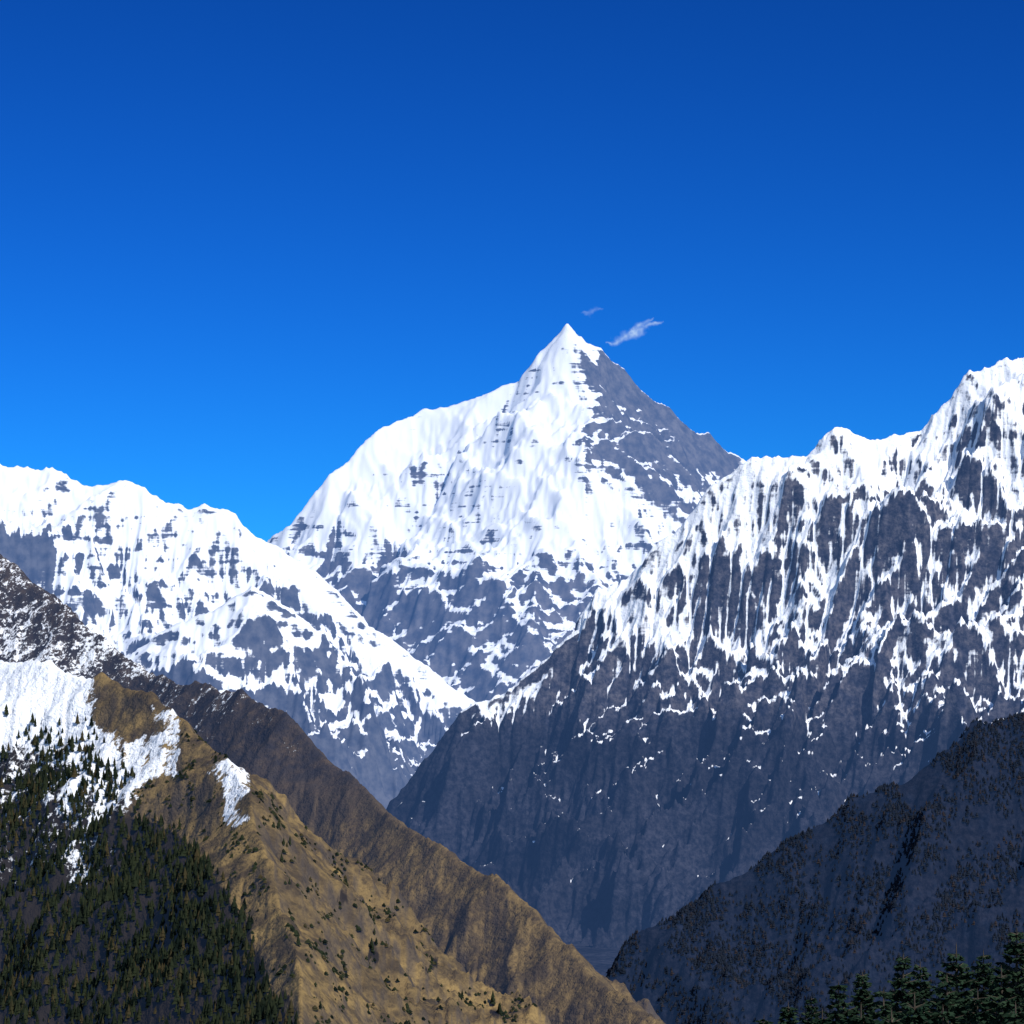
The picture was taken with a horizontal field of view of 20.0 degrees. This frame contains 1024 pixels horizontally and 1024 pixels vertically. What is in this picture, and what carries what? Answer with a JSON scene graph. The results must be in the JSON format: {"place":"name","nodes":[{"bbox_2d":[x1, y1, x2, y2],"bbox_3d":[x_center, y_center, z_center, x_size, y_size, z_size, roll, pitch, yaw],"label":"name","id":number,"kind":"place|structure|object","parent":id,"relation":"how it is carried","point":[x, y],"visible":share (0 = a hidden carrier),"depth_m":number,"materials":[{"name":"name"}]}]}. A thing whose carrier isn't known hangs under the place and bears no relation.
{"place":"outdoors","nodes":[
{"label":"outdoors","id":0,"kind":"place"},
{"bbox_2d":[0,464,474,808],"bbox_3d":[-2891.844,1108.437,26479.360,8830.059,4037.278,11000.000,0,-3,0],"label":"mountain","id":1,"kind":"structure","parent":0,"point":[221,600],"depth_m":29287.87,"materials":[{"name":"white snow"}]},
{"bbox_2d":[0,554,664,1023],"bbox_3d":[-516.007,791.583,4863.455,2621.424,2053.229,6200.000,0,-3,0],"label":"ridge","id":2,"kind":"structure","parent":0,"point":[498,936],"depth_m":3708.48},
{"bbox_2d":[0,704,536,1023],"bbox_3d":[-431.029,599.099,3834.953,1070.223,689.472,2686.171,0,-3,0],"label":"forest trees","id":3,"kind":"object","parent":2,"relation":"on","point":[164,964],"visible":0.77,"depth_m":3301.40,"materials":[{"name":"green plant"}]},
{"bbox_2d":[267,324,745,701],"bbox_3d":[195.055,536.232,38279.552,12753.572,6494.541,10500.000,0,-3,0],"label":"mountain peak","id":4,"kind":"structure","parent":0,"point":[482,548],"depth_m":38494.02,"materials":[{"name":"white snow"}]},
{"bbox_2d":[0,0,1023,541],"label":"sky","id":5,"kind":"structure","parent":0,"point":[243,243],"materials":[{"name":"blue"}]},
{"bbox_2d":[386,357,1023,976],"bbox_3d":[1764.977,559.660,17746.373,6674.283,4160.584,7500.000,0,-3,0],"label":"mountain","id":6,"kind":"structure","parent":0,"point":[752,661],"depth_m":19119.27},
{"bbox_2d":[608,717,1023,1023],"bbox_3d":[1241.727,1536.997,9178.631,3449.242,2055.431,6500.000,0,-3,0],"label":"ridge","id":7,"kind":"structure","parent":0,"point":[991,824],"depth_m":10637.45,"materials":[{"name":"grey stone"}]},
{"bbox_2d":[606,712,1023,1023],"bbox_3d":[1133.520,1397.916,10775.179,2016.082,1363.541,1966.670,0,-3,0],"label":"forest trees","id":8,"kind":"object","parent":7,"relation":"on","point":[906,817],"visible":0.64,"depth_m":10664.36,"materials":[{"name":"green plant"}]},
{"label":"ground slope","id":9,"kind":"object","parent":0,"visible":0},
{"bbox_2d":[755,1019,773,1023],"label":"fir tree","id":10,"kind":"object","parent":9,"relation":"on","point":[763,1022],"visible":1,"depth_m":119.02,"materials":[{"name":"green plant"}]},
{"bbox_2d":[777,1003,798,1023],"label":"fir tree","id":11,"kind":"object","parent":9,"relation":"on","point":[787,1013],"visible":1,"depth_m":109.18,"materials":[{"name":"green plant"}]},
{"bbox_2d":[798,998,821,1023],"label":"fir tree","id":12,"kind":"object","parent":9,"relation":"on","point":[810,1014],"visible":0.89,"depth_m":128.88,"materials":[{"name":"green plant"}]},
{"bbox_2d":[812,1010,831,1023],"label":"fir tree","id":13,"kind":"object","parent":9,"relation":"on","point":[821,1021],"visible":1,"depth_m":89.04,"materials":[{"name":"green plant"}]},
{"bbox_2d":[823,980,857,1023],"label":"fir tree","id":14,"kind":"object","parent":9,"relation":"on","point":[844,1013],"visible":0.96,"depth_m":99.04,"materials":[{"name":"green plant"}]},
{"bbox_2d":[841,971,878,1023],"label":"fir tree","id":15,"kind":"object","parent":9,"relation":"on","point":[863,996],"visible":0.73,"depth_m":123.83,"materials":[{"name":"green plant"}]},
{"bbox_2d":[850,1005,872,1023],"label":"fir tree","id":16,"kind":"object","parent":9,"relation":"on","point":[861,1018],"visible":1,"depth_m":79.32,"materials":[{"name":"green plant"}]},
{"bbox_2d":[868,987,896,1023],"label":"fir tree","id":17,"kind":"object","parent":9,"relation":"on","point":[883,1013],"visible":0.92,"depth_m":87.17,"materials":[{"name":"green plant"}]},
{"bbox_2d":[876,1007,905,1023],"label":"fir tree","id":18,"kind":"object","parent":9,"relation":"on","point":[891,1020],"visible":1,"depth_m":69.45,"materials":[{"name":"green plant"}]},
{"bbox_2d":[880,955,929,1023],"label":"fir tree","id":19,"kind":"object","parent":9,"relation":"on","point":[903,982],"visible":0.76,"depth_m":104.12,"materials":[{"name":"green plant"}]},
{"bbox_2d":[897,992,932,1023],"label":"fir tree","id":20,"kind":"object","parent":9,"relation":"on","point":[920,1017],"visible":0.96,"depth_m":77.35,"materials":[{"name":"green plant"}]},
{"bbox_2d":[906,963,936,1015],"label":"fir tree","id":21,"kind":"object","parent":9,"relation":"on","point":[924,991],"visible":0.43,"depth_m":119.24,"materials":[{"name":"green plant"}]},
{"bbox_2d":[930,1007,954,1023],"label":"fir tree","id":22,"kind":"object","parent":9,"relation":"on","point":[943,1015],"visible":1,"depth_m":67.46,"materials":[{"name":"green plant"}]},
{"bbox_2d":[926,975,968,1023],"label":"fir tree","id":23,"kind":"object","parent":9,"relation":"on","point":[949,999],"visible":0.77,"depth_m":84.20,"materials":[{"name":"green plant"}]},
{"bbox_2d":[928,945,989,1023],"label":"fir tree","id":24,"kind":"object","parent":9,"relation":"on","point":[961,980],"visible":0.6,"depth_m":93.95,"materials":[{"name":"green plant"}]},
{"bbox_2d":[958,987,995,1023],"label":"fir tree","id":25,"kind":"object","parent":9,"relation":"on","point":[977,1005],"visible":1,"depth_m":74.16,"materials":[{"name":"green plant"}]},
{"bbox_2d":[965,949,998,1019],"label":"fir tree","id":26,"kind":"object","parent":9,"relation":"on","point":[984,973],"visible":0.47,"depth_m":123.81,"materials":[{"name":"green plant"}]},
{"bbox_2d":[980,967,1018,1023],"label":"fir tree","id":27,"kind":"object","parent":9,"relation":"on","point":[1001,991],"visible":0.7,"depth_m":81.37,"materials":[{"name":"green plant"}]},
{"bbox_2d":[979,928,1023,1023],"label":"fir tree","id":28,"kind":"object","parent":9,"relation":"on","point":[1017,950],"visible":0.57,"depth_m":99.04,"materials":[{"name":"green plant"}]},
{"bbox_2d":[1002,1001,1023,1023],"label":"fir tree","id":29,"kind":"object","parent":9,"relation":"on","point":[1011,1016],"visible":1,"depth_m":65.48,"materials":[{"name":"green plant"}]},
{"bbox_2d":[1011,984,1023,1023],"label":"fir tree","id":30,"kind":"object","parent":9,"relation":"on","point":[1019,1009],"visible":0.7,"depth_m":79.44,"materials":[{"name":"green plant"}]}
]}

